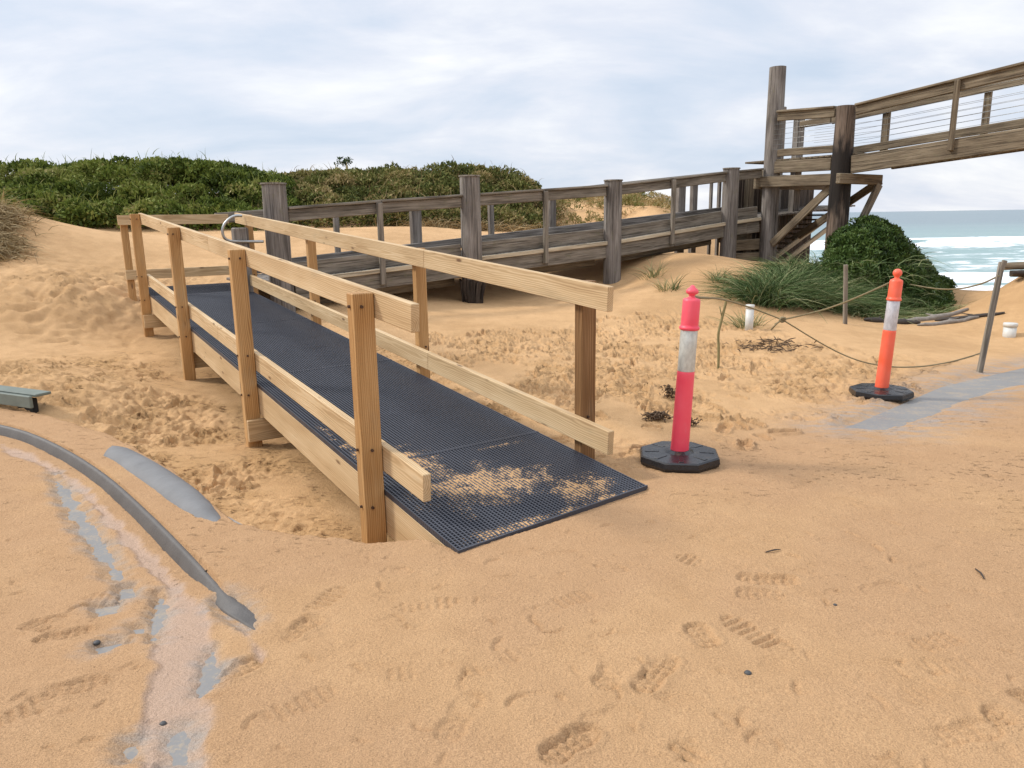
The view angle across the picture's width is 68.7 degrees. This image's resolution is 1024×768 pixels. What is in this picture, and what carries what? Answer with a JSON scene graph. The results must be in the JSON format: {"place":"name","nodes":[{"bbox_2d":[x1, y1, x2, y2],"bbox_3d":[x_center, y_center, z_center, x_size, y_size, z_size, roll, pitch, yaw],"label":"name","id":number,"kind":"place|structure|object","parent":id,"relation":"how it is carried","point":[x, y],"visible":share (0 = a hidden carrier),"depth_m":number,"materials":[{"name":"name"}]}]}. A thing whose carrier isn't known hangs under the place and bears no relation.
{"place":"outdoors","nodes":[
{"label":"outdoors","id":0,"kind":"place"},
{"bbox_2d":[55,482,220,765],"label":"road","id":1,"kind":"structure","parent":0,"point":[177,744],"depth_m":3.18,"materials":[{"name":"grey concrete"}]},
{"bbox_2d":[0,193,1023,767],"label":"sand ground","id":2,"kind":"structure","parent":0,"point":[654,621],"depth_m":3.40,"materials":[{"name":"beige sand"}]},
{"bbox_2d":[0,182,44,216],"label":"dead grass","id":3,"kind":"structure","parent":2,"relation":"on","point":[2,198],"depth_m":14.60,"materials":[{"name":"brown plant"}]},
{"bbox_2d":[0,385,50,412],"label":"drain pit","id":4,"kind":"object","parent":2,"relation":"on","point":[18,397],"visible":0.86,"depth_m":6.42,"materials":[{"name":"grey concrete"}]},
{"bbox_2d":[0,200,73,264],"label":"dead grass","id":5,"kind":"structure","parent":2,"relation":"on","point":[8,221],"depth_m":12.94,"materials":[{"name":"plant"}]},
{"bbox_2d":[93,640,100,644],"bbox_3d":[-1.594,0.994,2.879,0.027,0.018,0.028,-1,13,0],"label":"pebble","id":6,"kind":"object","parent":2,"relation":"on","point":[96,642],"visible":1,"depth_m":2.87,"materials":[{"name":"grey stone"}]},
{"bbox_2d":[0,425,256,629],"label":"kerb","id":7,"kind":"structure","parent":2,"relation":"on","point":[180,555],"depth_m":4.06,"materials":[{"name":"concrete"}]},
{"bbox_2d":[0,148,306,230],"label":"scrub thicket","id":8,"kind":"object","parent":2,"relation":"on","point":[199,186],"visible":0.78,"depth_m":20.40,"materials":[{"name":"green plant"}]},
{"bbox_2d":[103,445,220,521],"bbox_3d":[-2.123,0.619,4.572,0.247,0.134,1.825,-13,17,-43],"label":"concrete edging","id":9,"kind":"object","parent":2,"relation":"on","point":[173,488],"visible":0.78,"depth_m":4.47,"materials":[{"name":"grey concrete"}]},
{"bbox_2d":[336,157,352,168],"bbox_3d":[-5.919,-7.415,27.079,0.726,1.605,0.732,5,14,23],"label":"dune shrub","id":10,"kind":"object","parent":2,"relation":"on","point":[346,160],"visible":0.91,"depth_m":26.86,"materials":[{"name":"green plant"}]},
{"bbox_2d":[117,213,647,553],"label":"timber ramp","id":11,"kind":"structure","parent":2,"relation":"on","point":[296,380],"depth_m":5.27,"materials":[{"name":"brown wood"}]},
{"bbox_2d":[318,423,632,540],"bbox_3d":[-0.309,0.454,4.776,1.268,0.153,2.190,-9,15,-32],"label":"sand drift","id":12,"kind":"object","parent":11,"relation":"on","point":[511,475],"visible":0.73,"depth_m":4.30,"materials":[{"name":"beige sand"}]},
{"bbox_2d":[248,156,556,230],"bbox_3d":[-3.376,-5.830,23.466,9.758,2.389,7.652,-1,13,0],"label":"dune scrub","id":13,"kind":"object","parent":2,"relation":"on","point":[406,179],"visible":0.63,"depth_m":22.18,"materials":[{"name":"green plant"}]},
{"bbox_2d":[354,214,570,231],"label":"straw grass","id":14,"kind":"structure","parent":2,"relation":"on","point":[484,226],"depth_m":20.29,"materials":[{"name":"beige plant"}]},
{"bbox_2d":[459,277,485,303],"bbox_3d":[-0.684,-1.612,13.017,0.438,0.587,0.417,8,15,35],"label":"burnt stump","id":15,"kind":"object","parent":2,"relation":"on","point":[472,291],"visible":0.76,"depth_m":12.88,"materials":[{"name":"brown wood"}]},
{"bbox_2d":[214,167,854,312],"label":"timber boardwalk","id":16,"kind":"structure","parent":2,"relation":"on","point":[613,239],"depth_m":13.87,"materials":[{"name":"wood"}]},
{"bbox_2d":[539,204,575,228],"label":"straw grass","id":17,"kind":"structure","parent":2,"relation":"on","point":[559,219],"depth_m":24.25,"materials":[{"name":"beige plant"}]},
{"bbox_2d":[556,191,670,225],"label":"dune tussocks","id":18,"kind":"object","parent":2,"relation":"on","point":[635,199],"visible":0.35,"depth_m":24.77,"materials":[{"name":"green plant"}]},
{"bbox_2d":[626,260,677,279],"bbox_3d":[2.622,-2.159,14.047,1.061,0.456,1.034,-1,13,0],"label":"grass tuft","id":19,"kind":"object","parent":2,"relation":"on","point":[651,274],"visible":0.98,"depth_m":14.03,"materials":[{"name":"beige plant"}]},
{"bbox_2d":[640,410,672,422],"bbox_3d":[1.128,0.249,5.719,0.216,0.102,0.228,-11,16,-38],"label":"seaweed pile","id":20,"kind":"object","parent":2,"relation":"on","point":[656,415],"visible":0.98,"depth_m":5.71,"materials":[{"name":"brown plant"}]},
{"bbox_2d":[644,273,688,291],"bbox_3d":[2.640,-1.744,12.788,0.895,0.380,1.145,2,13,13],"label":"grass tuft","id":21,"kind":"object","parent":2,"relation":"on","point":[673,287],"visible":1,"depth_m":12.83,"materials":[{"name":"beige plant"}]},
{"bbox_2d":[659,384,675,398],"bbox_3d":[1.365,0.071,6.477,0.182,0.148,0.082,-1,13,0],"label":"seaweed pile","id":22,"kind":"object","parent":2,"relation":"on","point":[668,389],"visible":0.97,"depth_m":6.46,"materials":[{"name":"brown plant"}]},
{"bbox_2d":[640,285,719,472],"bbox_3d":[1.065,-0.055,4.704,0.491,1.125,0.491,-10,15,-35],"label":"bollard","id":23,"kind":"object","parent":2,"relation":"on","point":[679,452],"visible":1,"depth_m":4.67,"materials":[{"name":"red plastic"}]},
{"bbox_2d":[695,295,778,318],"bbox_3d":[1.714,-0.623,6.240,0.510,0.588,3.402,6,14,28],"label":"rope","id":24,"kind":"object","parent":23,"relation":"hanging from","point":[699,297],"visible":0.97,"depth_m":7.63,"materials":[{"name":"beige fabric"}]},
{"bbox_2d":[770,316,785,330],"bbox_3d":[2.712,-0.617,7.637,0.166,0.137,0.058,-1,13,0],"label":"rope knot","id":25,"kind":"object","parent":24,"relation":"attached to","point":[782,318],"visible":1,"depth_m":7.62,"materials":[{"name":"beige fabric"}]},
{"bbox_2d":[784,282,888,319],"bbox_3d":[3.102,-0.782,7.160,0.222,0.460,1.103,-7,14,-27],"label":"rope","id":26,"kind":"object","parent":25,"relation":"attached to","point":[838,304],"visible":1,"depth_m":7.16,"materials":[{"name":"beige fabric"}]},
{"bbox_2d":[783,320,979,367],"bbox_3d":[4.507,-0.471,8.271,3.638,0.704,0.647,-8,14,-28],"label":"rope","id":27,"kind":"object","parent":25,"relation":"hanging from","point":[877,364],"visible":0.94,"depth_m":7.67,"materials":[{"name":"brown fabric"}]},
{"bbox_2d":[691,417,702,424],"bbox_3d":[1.349,0.284,5.616,0.161,0.074,0.072,-3,13,-11],"label":"seaweed pile","id":28,"kind":"object","parent":2,"relation":"on","point":[693,422],"visible":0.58,"depth_m":5.61,"materials":[{"name":"brown plant"}]},
{"bbox_2d":[694,264,739,283],"bbox_3d":[3.698,-1.948,13.256,0.917,0.381,1.016,-1,13,0],"label":"grass tuft","id":29,"kind":"object","parent":2,"relation":"on","point":[718,277],"visible":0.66,"depth_m":13.31,"materials":[{"name":"beige plant"}]},
{"bbox_2d":[717,301,726,368],"bbox_3d":[2.171,-0.476,7.769,0.095,0.783,0.028,-1,13,0],"label":"stick","id":30,"kind":"object","parent":2,"relation":"on","point":[718,335],"visible":0.82,"depth_m":7.75,"materials":[{"name":"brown wood"}]},
{"bbox_2d":[706,307,774,328],"bbox_3d":[3.292,-0.941,10.585,1.069,0.345,1.007,-7,14,-27],"label":"grass tuft","id":31,"kind":"object","parent":2,"relation":"on","point":[739,320],"visible":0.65,"depth_m":10.56,"materials":[{"name":"plant"}]},
{"bbox_2d":[744,670,751,674],"bbox_3d":[0.805,0.987,2.558,0.025,0.017,0.026,-1,13,0],"label":"pebble","id":32,"kind":"object","parent":2,"relation":"on","point":[747,672],"visible":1,"depth_m":2.55,"materials":[{"name":"grey stone"}]},
{"bbox_2d":[745,304,754,330],"bbox_3d":[3.264,-0.872,10.307,0.121,0.440,0.120,-1,13,0],"label":"standpipe","id":33,"kind":"object","parent":2,"relation":"on","point":[749,317],"visible":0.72,"depth_m":10.26,"materials":[{"name":"white plastic"}]},
{"bbox_2d":[737,343,796,352],"bbox_3d":[2.978,-0.426,8.866,0.699,0.140,0.452,-1,13,0],"label":"seaweed pile","id":34,"kind":"object","parent":2,"relation":"on","point":[771,347],"visible":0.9,"depth_m":8.82,"materials":[{"name":"brown plant"}]},
{"bbox_2d":[724,336,822,350],"bbox_3d":[3.218,-0.486,9.145,1.189,0.201,0.735,-5,13,-20],"label":"seaweed pile","id":35,"kind":"object","parent":2,"relation":"on","point":[777,339],"visible":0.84,"depth_m":9.11,"materials":[{"name":"brown plant"}]},
{"bbox_2d":[671,251,939,322],"bbox_3d":[5.316,-1.730,13.280,4.438,1.222,6.371,9,16,37],"label":"grass tussock","id":36,"kind":"object","parent":2,"relation":"on","point":[797,284],"depth_m":12.42,"materials":[{"name":"green plant"}]},
{"bbox_2d":[843,264,847,323],"bbox_3d":[4.951,-1.254,11.130,0.126,1.031,0.045,-1,13,0],"label":"stake","id":37,"kind":"object","parent":2,"relation":"on","point":[845,289],"visible":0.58,"depth_m":11.09,"materials":[{"name":"brown wood"}]},
{"bbox_2d":[863,316,883,322],"bbox_3d":[5.835,-1.015,11.956,0.557,0.118,0.197,-3,13,-9],"label":"driftwood","id":38,"kind":"object","parent":2,"relation":"on","point":[879,319],"visible":0.56,"depth_m":11.86,"materials":[{"name":"grey wood"}]},
{"bbox_2d":[736,61,1023,262],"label":"raised walkway","id":39,"kind":"structure","parent":2,"relation":"on","point":[771,191],"depth_m":15.27,"materials":[{"name":"wood"}]},
{"bbox_2d":[849,269,913,401],"bbox_3d":[3.354,-0.455,6.713,0.499,1.141,0.499,-10,15,-35],"label":"bollard","id":40,"kind":"object","parent":2,"relation":"on","point":[881,387],"visible":1,"depth_m":6.68,"materials":[{"name":"orange plastic"}]},
{"bbox_2d":[808,214,962,313],"bbox_3d":[7.257,-2.132,14.845,3.126,2.446,5.597,5,14,24],"label":"green bush","id":41,"kind":"object","parent":2,"relation":"on","point":[878,247],"visible":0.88,"depth_m":13.78,"materials":[{"name":"green plant"}]},
{"bbox_2d":[825,295,972,323],"bbox_3d":[6.665,-1.344,13.185,3.493,0.758,3.951,9,16,38],"label":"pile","id":42,"kind":"object","parent":2,"relation":"on","point":[905,315],"depth_m":12.69,"materials":[{"name":"plant"}]},
{"bbox_2d":[897,318,920,323],"bbox_3d":[6.202,-0.985,11.835,0.442,0.115,0.214,-1,13,0],"label":"driftwood","id":43,"kind":"object","parent":2,"relation":"on","point":[903,321],"visible":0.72,"depth_m":11.77,"materials":[{"name":"grey wood"}]},
{"bbox_2d":[907,308,968,321],"bbox_3d":[6.779,-1.104,12.055,1.096,0.233,0.203,-2,13,-3],"label":"driftwood","id":44,"kind":"object","parent":2,"relation":"on","point":[930,317],"visible":0.71,"depth_m":11.98,"materials":[{"name":"grey wood"}]},
{"bbox_2d":[917,316,978,325],"bbox_3d":[6.708,-0.975,11.576,0.897,0.170,0.200,-1,13,0],"label":"driftwood","id":45,"kind":"object","parent":2,"relation":"on","point":[951,320],"visible":0.98,"depth_m":11.51,"materials":[{"name":"grey wood"}]},
{"bbox_2d":[935,312,1004,320],"bbox_3d":[7.078,-1.046,11.607,0.918,0.200,0.141,6,14,27],"label":"driftwood","id":46,"kind":"object","parent":2,"relation":"on","point":[968,315],"visible":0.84,"depth_m":11.59,"materials":[{"name":"grey wood"}]},
{"bbox_2d":[976,260,1006,372],"bbox_3d":[5.133,-0.667,8.052,0.326,1.311,0.080,-9,15,-32],"label":"stake","id":47,"kind":"object","parent":2,"relation":"on","point":[990,317],"visible":0.79,"depth_m":8.03,"materials":[{"name":"grey wood"}]},
{"bbox_2d":[909,275,998,289],"bbox_3d":[6.118,-1.465,10.675,0.077,0.607,5.724,4,13,19],"label":"rope","id":48,"kind":"object","parent":47,"relation":"attached to","point":[956,288],"visible":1,"depth_m":9.61,"materials":[{"name":"beige fabric"}]},
{"bbox_2d":[1002,322,1017,337],"bbox_3d":[7.036,-0.720,10.600,0.180,0.293,0.179,-1,13,0],"label":"standpipe","id":49,"kind":"object","parent":2,"relation":"on","point":[1009,329],"visible":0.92,"depth_m":10.53,"materials":[{"name":"white plastic"}]},
{"bbox_2d":[1004,262,1023,276],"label":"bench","id":50,"kind":"object","parent":2,"relation":"on","point":[1013,267],"visible":0.78,"depth_m":12.09,"materials":[{"name":"brown wood"}]},
{"bbox_2d":[0,0,1023,212],"label":"sky","id":51,"kind":"structure","parent":0,"point":[565,93],"materials":[{"name":"white"}]},
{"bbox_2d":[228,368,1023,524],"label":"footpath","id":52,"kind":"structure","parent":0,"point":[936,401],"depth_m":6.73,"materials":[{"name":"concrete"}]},
{"bbox_2d":[809,210,1023,290],"bbox_3d":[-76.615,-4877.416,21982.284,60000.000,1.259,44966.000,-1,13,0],"label":"sea","id":53,"kind":"structure","parent":0,"point":[976,246],"depth_m":129.12,"materials":[{"name":"liquid"}]}
]}

